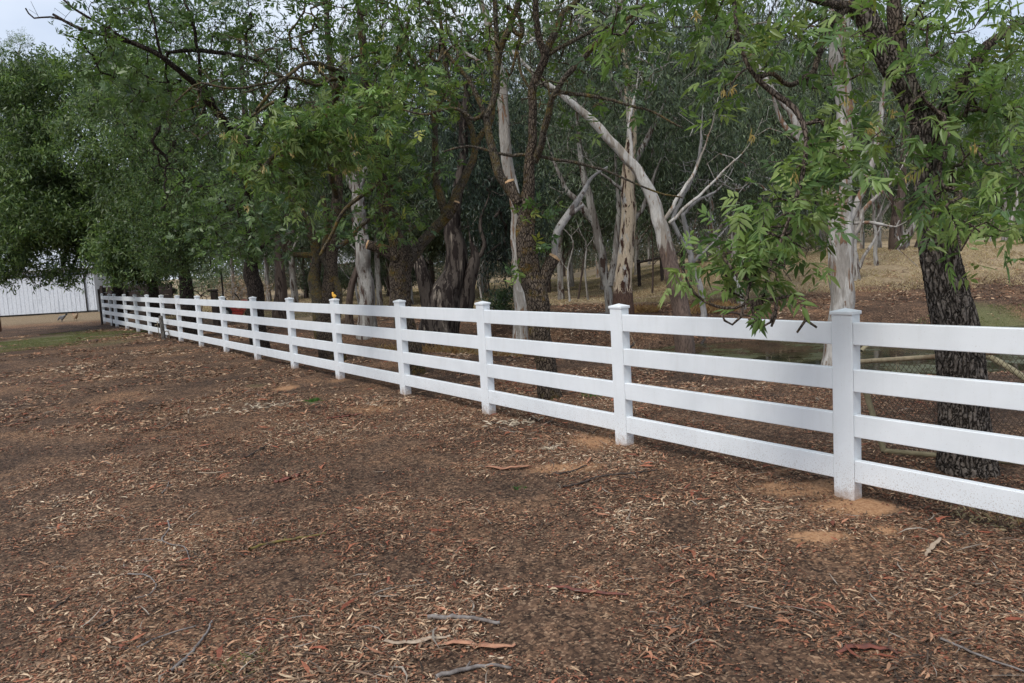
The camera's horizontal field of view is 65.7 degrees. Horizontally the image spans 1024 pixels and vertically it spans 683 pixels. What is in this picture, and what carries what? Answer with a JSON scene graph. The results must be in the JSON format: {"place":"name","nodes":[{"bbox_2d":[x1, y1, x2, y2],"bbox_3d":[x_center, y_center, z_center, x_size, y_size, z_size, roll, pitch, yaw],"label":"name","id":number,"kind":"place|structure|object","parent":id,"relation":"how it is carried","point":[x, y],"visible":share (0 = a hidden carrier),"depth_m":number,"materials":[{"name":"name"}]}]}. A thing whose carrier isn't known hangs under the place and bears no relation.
{"place":"outdoors","nodes":[
{"label":"outdoors","id":0,"kind":"place"},
{"bbox_2d":[0,329,147,352],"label":"green grass","id":1,"kind":"structure","parent":0,"point":[56,344],"depth_m":25.58,"materials":[{"name":"plant"}]},
{"bbox_2d":[165,260,731,319],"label":"paddock grass","id":2,"kind":"structure","parent":0,"point":[497,287],"depth_m":41.72,"materials":[{"name":"plant"}]},
{"bbox_2d":[0,207,1023,682],"bbox_3d":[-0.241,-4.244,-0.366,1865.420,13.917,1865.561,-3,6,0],"label":"ground","id":3,"kind":"structure","parent":0,"point":[530,625],"depth_m":5.50,"materials":[{"name":"soil"}]},
{"bbox_2d":[0,28,55,112],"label":"pepper tree","id":4,"kind":"object","parent":3,"relation":"on","point":[10,42],"visible":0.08,"depth_m":57.70,"materials":[{"name":"green plant"}]},
{"bbox_2d":[0,254,145,316],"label":"white shed","id":5,"kind":"structure","parent":3,"relation":"on","point":[25,300],"depth_m":48.74,"materials":[{"name":"metal"}]},
{"bbox_2d":[0,275,86,315],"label":"sliding door","id":6,"kind":"structure","parent":5,"relation":"in","point":[25,301],"depth_m":48.72,"materials":[{"name":"metal"}]},
{"bbox_2d":[0,35,155,325],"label":"pepper tree","id":7,"kind":"object","parent":3,"relation":"on","point":[37,209],"visible":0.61,"depth_m":28.15,"materials":[{"name":"green plant"}]},
{"bbox_2d":[38,30,210,327],"bbox_3d":[-12.860,-5.248,27.250,5.395,10.309,6.480,-1,6,23],"label":"pepper tree","id":8,"kind":"object","parent":3,"relation":"on","point":[113,266],"visible":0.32,"depth_m":25.90,"materials":[{"name":"green plant"}]},
{"bbox_2d":[99,282,176,318],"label":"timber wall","id":9,"kind":"structure","parent":3,"relation":"on","point":[167,292],"depth_m":37.87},
{"bbox_2d":[132,520,189,559],"bbox_3d":[-2.368,1.344,5.287,0.289,0.026,0.994,-7,7,-31],"label":"fallen stick","id":10,"kind":"object","parent":3,"relation":"on","point":[162,540],"visible":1,"depth_m":5.36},
{"bbox_2d":[154,316,169,339],"bbox_3d":[-10.127,-0.302,23.010,0.397,0.907,0.149,-4,6,-8],"label":"tap post","id":11,"kind":"object","parent":3,"relation":"on","point":[162,330],"visible":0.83,"depth_m":22.97,"materials":[{"name":"grey metal"}]},
{"bbox_2d":[25,0,302,348],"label":"ash tree","id":12,"kind":"object","parent":3,"relation":"on","point":[251,261],"visible":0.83,"depth_m":13.97,"materials":[{"name":"green plant"}]},
{"bbox_2d":[48,0,300,334],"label":"ash tree","id":13,"kind":"object","parent":3,"relation":"on","point":[183,261],"visible":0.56,"depth_m":21.79,"materials":[{"name":"green plant"}]},
{"bbox_2d":[168,620,212,670],"bbox_3d":[-1.510,1.444,3.788,0.048,0.022,0.508,-3,6,0],"label":"fallen stick","id":14,"kind":"object","parent":3,"relation":"on","point":[189,654],"visible":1,"depth_m":3.72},
{"bbox_2d":[207,289,220,325],"bbox_3d":[-10.483,-1.087,27.975,0.310,1.500,0.240,-3,6,0],"label":"timber stump","id":15,"kind":"object","parent":3,"relation":"on","point":[215,309],"visible":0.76,"depth_m":27.87,"materials":[{"name":"wood"}]},
{"bbox_2d":[158,258,271,295],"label":"hedgerow","id":16,"kind":"object","parent":3,"relation":"on","point":[235,270],"visible":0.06,"depth_m":76.50,"materials":[{"name":"green plant"}]},
{"bbox_2d":[193,146,273,299],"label":"gum tree","id":17,"kind":"object","parent":3,"relation":"on","point":[232,270],"visible":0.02,"depth_m":57.18,"materials":[{"name":"green plant"}]},
{"bbox_2d":[225,293,246,315],"bbox_3d":[-11.366,-1.504,32.965,1.450,1.034,1.154,-5,6,-14],"label":"ride on mower","id":18,"kind":"object","parent":3,"relation":"on","point":[235,311],"visible":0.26,"depth_m":32.59,"materials":[{"name":"red paint"}]},
{"bbox_2d":[208,646,271,680],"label":"leaf litter","id":19,"kind":"object","parent":3,"relation":"on","point":[241,660],"visible":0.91,"depth_m":3.58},
{"bbox_2d":[207,274,273,300],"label":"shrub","id":20,"kind":"object","parent":3,"relation":"on","point":[241,293],"visible":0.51,"depth_m":42.44,"materials":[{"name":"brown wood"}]},
{"bbox_2d":[196,87,310,301],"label":"gum tree","id":21,"kind":"object","parent":3,"relation":"on","point":[266,271],"visible":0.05,"depth_m":49.30,"materials":[{"name":"green plant"}]},
{"bbox_2d":[206,400,300,413],"bbox_3d":[-3.425,0.856,10.436,1.172,0.048,0.792,-3,6,0],"label":"dry leaf pile","id":22,"kind":"object","parent":3,"relation":"on","point":[280,405],"visible":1,"depth_m":10.47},
{"bbox_2d":[211,59,343,318],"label":"gum tree","id":23,"kind":"object","parent":3,"relation":"on","point":[281,293],"visible":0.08,"depth_m":29.70,"materials":[{"name":"green plant"}]},
{"bbox_2d":[233,151,322,302],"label":"gum tree","id":24,"kind":"object","parent":3,"relation":"on","point":[293,283],"visible":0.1,"depth_m":35.76,"materials":[{"name":"green plant"}]},
{"bbox_2d":[248,532,325,550],"bbox_3d":[-1.472,1.293,5.183,0.503,0.032,0.100,-7,7,-29],"label":"fallen stick","id":25,"kind":"object","parent":3,"relation":"on","point":[271,542],"visible":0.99,"depth_m":5.16,"materials":[{"name":"wood"}]},
{"bbox_2d":[240,65,354,273],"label":"gum tree","id":26,"kind":"object","parent":3,"relation":"on","point":[306,246],"visible":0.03,"depth_m":41.88,"materials":[{"name":"green plant"}]},
{"bbox_2d":[262,194,345,297],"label":"gum tree","id":27,"kind":"object","parent":3,"relation":"on","point":[306,295],"visible":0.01,"depth_m":51.56,"materials":[{"name":"green plant"}]},
{"bbox_2d":[160,0,449,360],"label":"ash tree","id":28,"kind":"object","parent":3,"relation":"on","point":[309,134],"visible":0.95,"depth_m":10.43,"materials":[{"name":"green plant"}]},
{"bbox_2d":[297,265,357,296],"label":"shrub","id":29,"kind":"object","parent":3,"relation":"on","point":[343,278],"visible":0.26,"depth_m":51.04,"materials":[{"name":"green plant"}]},
{"bbox_2d":[277,68,413,299],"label":"gum tree","id":30,"kind":"object","parent":3,"relation":"on","point":[330,198],"visible":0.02,"depth_m":36.91,"materials":[{"name":"green plant"}]},
{"bbox_2d":[345,267,357,324],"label":"gum tree","id":31,"kind":"object","parent":3,"relation":"on","point":[350,295],"visible":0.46,"depth_m":22.85,"materials":[{"name":"brown plant"}]},
{"bbox_2d":[338,239,389,295],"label":"gum tree","id":32,"kind":"object","parent":3,"relation":"on","point":[388,284],"visible":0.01,"depth_m":46.68,"materials":[{"name":"green plant"}]},
{"bbox_2d":[256,0,477,339],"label":"gum tree","id":33,"kind":"object","parent":3,"relation":"on","point":[364,271],"visible":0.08,"depth_m":21.61,"materials":[{"name":"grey plant"}]},
{"bbox_2d":[272,36,464,305],"bbox_3d":[-5.898,-6.976,33.492,8.247,11.846,7.701,-6,7,-25],"label":"gum tree","id":34,"kind":"object","parent":3,"relation":"on","point":[369,200],"visible":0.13,"depth_m":32.95,"materials":[{"name":"green plant"}]},
{"bbox_2d":[350,261,417,293],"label":"shrub","id":35,"kind":"object","parent":3,"relation":"on","point":[383,283],"visible":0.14,"depth_m":48.80,"materials":[{"name":"green plant"}]},
{"bbox_2d":[337,94,474,303],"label":"gum tree","id":36,"kind":"object","parent":3,"relation":"on","point":[409,201],"visible":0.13,"depth_m":34.62,"materials":[{"name":"green plant"}]},
{"bbox_2d":[284,0,528,374],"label":"ash tree","id":37,"kind":"object","parent":3,"relation":"on","point":[400,254],"visible":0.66,"depth_m":11.82,"materials":[{"name":"green plant"}]},
{"bbox_2d":[382,634,449,643],"bbox_3d":[-0.444,1.389,3.689,0.322,0.021,0.064,-4,6,-6],"label":"bark strip","id":38,"kind":"object","parent":3,"relation":"on","point":[416,641],"visible":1,"depth_m":3.68,"materials":[{"name":"wood"}]},
{"bbox_2d":[374,342,478,354],"bbox_3d":[-1.780,0.130,18.703,3.040,0.489,2.948,-3,6,0],"label":"grass tuft","id":39,"kind":"object","parent":3,"relation":"on","point":[449,349],"visible":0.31,"depth_m":18.25,"materials":[{"name":"plant"}]},
{"bbox_2d":[387,123,486,283],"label":"gum tree","id":40,"kind":"object","parent":3,"relation":"on","point":[432,273],"visible":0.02,"depth_m":42.75,"materials":[{"name":"green plant"}]},
{"bbox_2d":[413,142,505,268],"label":"gum tree","id":41,"kind":"object","parent":3,"relation":"on","point":[432,256],"visible":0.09,"depth_m":37.06,"materials":[{"name":"green plant"}]},
{"bbox_2d":[427,613,499,624],"bbox_3d":[-0.235,1.361,3.891,0.383,0.036,0.060,-1,6,17],"label":"fallen stick","id":42,"kind":"object","parent":3,"relation":"on","point":[444,617],"visible":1,"depth_m":3.90,"materials":[{"name":"wood"}]},
{"bbox_2d":[366,0,567,339],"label":"gum tree","id":43,"kind":"object","parent":3,"relation":"on","point":[520,331],"visible":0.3,"depth_m":18.14,"materials":[{"name":"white plant"}]},
{"bbox_2d":[399,13,545,292],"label":"gum tree","id":44,"kind":"object","parent":3,"relation":"on","point":[482,277],"visible":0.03,"depth_m":42.14,"materials":[{"name":"green plant"}]},
{"bbox_2d":[435,661,511,678],"bbox_3d":[-0.170,1.404,3.416,0.330,0.032,0.105,-4,6,-9],"label":"fallen stick","id":45,"kind":"object","parent":3,"relation":"on","point":[453,671],"visible":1,"depth_m":3.40,"materials":[{"name":"wood"}]},
{"bbox_2d":[443,639,515,647],"bbox_3d":[-0.154,1.389,3.617,0.342,0.031,0.073,-2,6,11],"label":"bark strip","id":46,"kind":"object","parent":3,"relation":"on","point":[484,644],"visible":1,"depth_m":3.63,"materials":[{"name":"wood"}]},
{"bbox_2d":[384,13,590,349],"bbox_3d":[-0.661,-3.844,19.923,5.378,8.589,6.811,-3,6,0],"label":"gum tree","id":47,"kind":"object","parent":3,"relation":"on","point":[453,285],"visible":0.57,"depth_m":19.60,"materials":[{"name":"green plant"}]},
{"bbox_2d":[473,283,514,310],"bbox_3d":[-0.350,-1.023,22.026,1.549,1.491,1.367,-7,7,-36],"label":"shrub","id":48,"kind":"object","parent":3,"relation":"on","point":[498,304],"visible":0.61,"depth_m":21.77,"materials":[{"name":"green plant"}]},
{"bbox_2d":[472,350,525,356],"bbox_3d":[-0.231,0.234,17.657,1.296,0.322,1.214,-3,6,0],"label":"grass tuft","id":49,"kind":"object","parent":3,"relation":"on","point":[504,353],"visible":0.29,"depth_m":17.42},
{"bbox_2d":[0,382,1023,682],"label":"mulch crumbs","id":50,"kind":"object","parent":3,"relation":"on","point":[486,590],"visible":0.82,"depth_m":4.67,"materials":[{"name":"wood"}]},
{"bbox_2d":[0,363,1023,682],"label":"leaf litter","id":51,"kind":"object","parent":3,"relation":"on","point":[642,549],"visible":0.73,"depth_m":4.53,"materials":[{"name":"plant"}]},
{"bbox_2d":[0,250,1023,450],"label":"leaf litter","id":52,"kind":"object","parent":3,"relation":"on","point":[207,372],"visible":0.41,"depth_m":14.73,"materials":[{"name":"plant"}]},
{"bbox_2d":[482,415,543,426],"bbox_3d":[0.009,0.855,8.536,0.693,0.053,0.476,-3,6,0],"label":"dry leaf pile","id":53,"kind":"object","parent":3,"relation":"on","point":[512,423],"visible":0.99,"depth_m":8.52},
{"bbox_2d":[380,0,685,400],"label":"ash tree","id":54,"kind":"object","parent":3,"relation":"on","point":[534,279],"visible":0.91,"depth_m":9.51,"materials":[{"name":"green plant"}]},
{"bbox_2d":[487,139,591,292],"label":"gum tree","id":55,"kind":"object","parent":3,"relation":"on","point":[547,253],"visible":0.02,"depth_m":39.22,"materials":[{"name":"green plant"}]},
{"bbox_2d":[269,211,827,290],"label":"scrub","id":56,"kind":"object","parent":3,"relation":"on","point":[591,262],"visible":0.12,"depth_m":79.45,"materials":[{"name":"green plant"}]},
{"bbox_2d":[461,9,658,299],"bbox_3d":[1.824,-7.368,32.359,8.339,11.978,7.787,2,8,41],"label":"gum tree","id":57,"kind":"object","parent":3,"relation":"on","point":[599,201],"visible":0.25,"depth_m":31.72,"materials":[{"name":"green plant"}]},
{"bbox_2d":[100,294,1023,517],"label":"ranch fence","id":58,"kind":"object","parent":3,"relation":"on","point":[846,333],"visible":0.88,"depth_m":6.37,"materials":[{"name":"white plastic"}]},
{"bbox_2d":[512,142,613,286],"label":"gum tree","id":59,"kind":"object","parent":3,"relation":"on","point":[571,278],"depth_m":45.79,"materials":[{"name":"green plant"}]},
{"bbox_2d":[558,220,582,301],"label":"bare sapling","id":60,"kind":"object","parent":3,"relation":"on","point":[568,287],"visible":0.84,"depth_m":31.02,"materials":[{"name":"grey plant"}]},
{"bbox_2d":[569,220,593,299],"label":"bare sapling","id":61,"kind":"object","parent":3,"relation":"on","point":[586,286],"visible":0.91,"depth_m":30.96,"materials":[{"name":"grey plant"}]},
{"bbox_2d":[515,5,649,311],"bbox_3d":[2.395,-5.641,24.704,5.115,10.013,6.478,-3,6,0],"label":"gum tree","id":62,"kind":"object","parent":3,"relation":"on","point":[589,211],"visible":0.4,"depth_m":23.77,"materials":[{"name":"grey plant"}]},
{"bbox_2d":[546,585,627,594],"bbox_3d":[0.385,1.297,4.127,0.432,0.027,0.048,-1,6,18],"label":"bark strip","id":63,"kind":"object","parent":3,"relation":"on","point":[583,590],"visible":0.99,"depth_m":4.12,"materials":[{"name":"wood"}]},
{"bbox_2d":[541,78,664,289],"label":"gum tree","id":64,"kind":"object","parent":3,"relation":"on","point":[593,245],"visible":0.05,"depth_m":37.32,"materials":[{"name":"green plant"}]},
{"bbox_2d":[191,154,1023,291],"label":"woodland","id":65,"kind":"object","parent":3,"relation":"on","point":[868,218],"visible":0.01,"depth_m":102.19,"materials":[{"name":"green plant"}]},
{"bbox_2d":[562,469,657,487],"bbox_3d":[0.753,1.065,6.226,0.848,0.030,0.128,-6,6,-22],"label":"fallen stick","id":66,"kind":"object","parent":3,"relation":"on","point":[578,483],"visible":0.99,"depth_m":6.26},
{"bbox_2d":[452,0,793,353],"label":"gum tree","id":67,"kind":"object","parent":3,"relation":"on","point":[679,305],"visible":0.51,"depth_m":16.84,"materials":[{"name":"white plant"}]},
{"bbox_2d":[634,303,662,312],"bbox_3d":[3.859,-0.979,23.045,1.008,0.320,1.084,-3,6,0],"label":"grass tuft","id":68,"kind":"object","parent":3,"relation":"on","point":[644,308],"visible":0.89,"depth_m":22.85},
{"bbox_2d":[605,99,693,274],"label":"gum tree","id":69,"kind":"object","parent":3,"relation":"on","point":[636,243],"visible":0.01,"depth_m":46.59,"materials":[{"name":"grey plant"}]},
{"bbox_2d":[645,208,659,292],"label":"bare sapling","id":70,"kind":"object","parent":3,"relation":"on","point":[653,263],"visible":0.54,"depth_m":30.80,"materials":[{"name":"grey plant"}]},
{"bbox_2d":[637,248,686,285],"bbox_3d":[6.802,-3.242,35.836,2.329,1.888,0.260,-3,6,0],"label":"yard rail","id":71,"kind":"object","parent":3,"relation":"on","point":[639,272],"visible":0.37,"depth_m":35.82,"materials":[{"name":"wood"}]},
{"bbox_2d":[637,214,692,263],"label":"gum tree","id":72,"kind":"object","parent":3,"relation":"on","point":[648,246],"visible":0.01,"depth_m":65.53,"materials":[{"name":"green plant"}]},
{"bbox_2d":[608,43,724,243],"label":"gum tree","id":73,"kind":"object","parent":3,"relation":"on","point":[640,201],"visible":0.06,"depth_m":39.87,"materials":[{"name":"green plant"}]},
{"bbox_2d":[520,0,816,314],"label":"gum tree","id":74,"kind":"object","parent":3,"relation":"on","point":[622,285],"visible":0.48,"depth_m":21.19,"materials":[{"name":"green plant"}]},
{"bbox_2d":[642,5,755,259],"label":"gum tree","id":75,"kind":"object","parent":3,"relation":"on","point":[705,227],"depth_m":45.55,"materials":[{"name":"green plant"}]},
{"bbox_2d":[649,126,751,260],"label":"gum tree","id":76,"kind":"object","parent":3,"relation":"on","point":[699,234],"depth_m":53.40,"materials":[{"name":"green plant"}]},
{"bbox_2d":[689,299,741,313],"bbox_3d":[5.490,-0.991,22.037,1.720,0.388,1.702,-7,7,-31],"label":"grass tuft","id":77,"kind":"object","parent":3,"relation":"on","point":[696,309],"visible":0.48,"depth_m":21.75,"materials":[{"name":"plant"}]},
{"bbox_2d":[671,84,769,316],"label":"gum tree","id":78,"kind":"object","parent":3,"relation":"on","point":[691,259],"visible":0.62,"depth_m":19.79,"materials":[{"name":"grey wood"}]},
{"bbox_2d":[637,0,821,258],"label":"gum tree","id":79,"kind":"object","parent":3,"relation":"on","point":[731,238],"visible":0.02,"depth_m":37.26,"materials":[{"name":"green plant"}]},
{"bbox_2d":[647,76,821,309],"bbox_3d":[6.706,-4.380,23.164,7.700,7.178,5.492,-7,7,-35],"label":"gum tree","id":80,"kind":"object","parent":3,"relation":"on","point":[739,160],"visible":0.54,"depth_m":21.90,"materials":[{"name":"green plant"}]},
{"bbox_2d":[649,20,853,246],"bbox_3d":[8.930,-7.287,30.418,7.882,9.506,7.744,0,7,28],"label":"gum tree","id":81,"kind":"object","parent":3,"relation":"on","point":[774,133],"visible":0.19,"depth_m":29.03,"materials":[{"name":"green plant"}]},
{"bbox_2d":[568,0,1023,478],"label":"ash tree","id":82,"kind":"object","parent":3,"relation":"on","point":[949,298],"visible":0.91,"depth_m":4.99,"materials":[{"name":"green plant"}]},
{"bbox_2d":[707,10,896,243],"bbox_3d":[12.677,-9.280,36.163,9.310,11.428,9.475,-2,6,15],"label":"gum tree","id":83,"kind":"object","parent":3,"relation":"on","point":[832,100],"visible":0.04,"depth_m":34.17,"materials":[{"name":"green plant"}]},
{"bbox_2d":[673,0,1021,365],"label":"gum tree","id":84,"kind":"object","parent":3,"relation":"on","point":[841,263],"visible":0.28,"depth_m":12.69,"materials":[{"name":"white plant"}]},
{"bbox_2d":[801,50,904,280],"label":"gum tree","id":85,"kind":"object","parent":3,"relation":"on","point":[858,265],"visible":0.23,"depth_m":24.84,"materials":[{"name":"green plant"}]},
{"bbox_2d":[813,44,897,221],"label":"gum tree","id":86,"kind":"object","parent":3,"relation":"on","point":[856,191],"visible":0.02,"depth_m":39.77,"materials":[{"name":"green plant"}]},
{"bbox_2d":[837,643,897,654],"bbox_3d":[1.516,1.314,3.399,0.251,0.028,0.061,-2,6,8],"label":"bark strip","id":87,"kind":"object","parent":3,"relation":"on","point":[863,646],"visible":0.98,"depth_m":3.40,"materials":[{"name":"wood"}]},
{"bbox_2d":[852,105,899,248],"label":"gum tree","id":88,"kind":"object","parent":3,"relation":"on","point":[865,198],"visible":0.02,"depth_m":68.19,"materials":[{"name":"green plant"}]},
{"bbox_2d":[852,124,909,265],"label":"gum tree","id":89,"kind":"object","parent":3,"relation":"on","point":[875,256],"visible":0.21,"depth_m":26.82,"materials":[{"name":"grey plant"}]},
{"bbox_2d":[813,2,966,247],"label":"gum tree","id":90,"kind":"object","parent":3,"relation":"on","point":[878,206],"visible":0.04,"depth_m":44.60,"materials":[{"name":"green plant"}]},
{"bbox_2d":[864,134,916,245],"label":"gum tree","id":91,"kind":"object","parent":3,"relation":"on","point":[888,213],"visible":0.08,"depth_m":59.11,"materials":[{"name":"green plant"}]},
{"bbox_2d":[815,4,970,250],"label":"gum tree","id":92,"kind":"object","parent":3,"relation":"on","point":[893,239],"visible":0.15,"depth_m":30.58,"materials":[{"name":"green plant"}]},
{"bbox_2d":[881,95,983,247],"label":"gum tree","id":93,"kind":"object","parent":3,"relation":"on","point":[909,231],"visible":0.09,"depth_m":32.75,"materials":[{"name":"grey plant"}]},
{"bbox_2d":[860,353,1023,464],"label":"rusty gate","id":94,"kind":"structure","parent":3,"relation":"on","point":[871,410],"depth_m":6.38,"materials":[{"name":"metal"}]},
{"bbox_2d":[860,346,1023,380],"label":"pale pole","id":95,"kind":"object","parent":3,"relation":"on","point":[992,357],"visible":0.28,"depth_m":8.62,"materials":[{"name":"wood"}]},
{"bbox_2d":[876,126,1010,247],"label":"gum tree","id":96,"kind":"object","parent":3,"relation":"on","point":[916,245],"visible":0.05,"depth_m":31.80,"materials":[{"name":"green plant"}]},
{"bbox_2d":[887,16,1023,219],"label":"gum tree","id":97,"kind":"object","parent":3,"relation":"on","point":[957,60],"visible":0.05,"depth_m":52.33,"materials":[{"name":"green plant"}]},
{"bbox_2d":[887,99,1023,242],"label":"gum tree","id":98,"kind":"object","parent":3,"relation":"on","point":[978,159],"visible":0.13,"depth_m":35.64,"materials":[{"name":"green plant"}]},
{"bbox_2d":[910,303,1022,325],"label":"bank moss","id":99,"kind":"object","parent":3,"relation":"on","point":[983,318],"visible":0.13,"depth_m":19.69,"materials":[{"name":"green plant"}]},
{"bbox_2d":[928,46,1023,240],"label":"gum tree","id":100,"kind":"object","parent":3,"relation":"on","point":[1012,217],"visible":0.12,"depth_m":37.53,"materials":[{"name":"green plant"}]},
{"bbox_2d":[940,637,1023,671],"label":"fallen stick","id":101,"kind":"object","parent":3,"relation":"on","point":[968,650],"visible":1,"depth_m":3.28,"materials":[{"name":"wood"}]},
{"bbox_2d":[941,506,1023,530],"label":"grass tuft","id":102,"kind":"object","parent":3,"relation":"on","point":[1019,520],"visible":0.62,"depth_m":4.87,"materials":[{"name":"plant"}]},
{"bbox_2d":[965,70,1023,214],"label":"gum tree","id":103,"kind":"object","parent":3,"relation":"on","point":[1013,175],"visible":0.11,"depth_m":49.91,"materials":[{"name":"green plant"}]},
{"bbox_2d":[982,17,1023,169],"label":"gum tree","id":104,"kind":"object","parent":3,"relation":"on","point":[1015,97],"visible":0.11,"depth_m":40.06,"materials":[{"name":"green plant"}]},
{"bbox_2d":[0,0,1023,279],"label":"sky","id":105,"kind":"structure","parent":0,"point":[14,17],"materials":[{"name":"white"}]},
{"bbox_2d":[601,240,1023,301],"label":"dry grass","id":106,"kind":"structure","parent":0,"point":[860,251],"depth_m":27.27,"materials":[{"name":"plant"}]},
{"bbox_2d":[641,325,1023,374],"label":"pond water","id":107,"kind":"structure","parent":0,"point":[799,352],"depth_m":16.36,"materials":[{"name":"liquid"}]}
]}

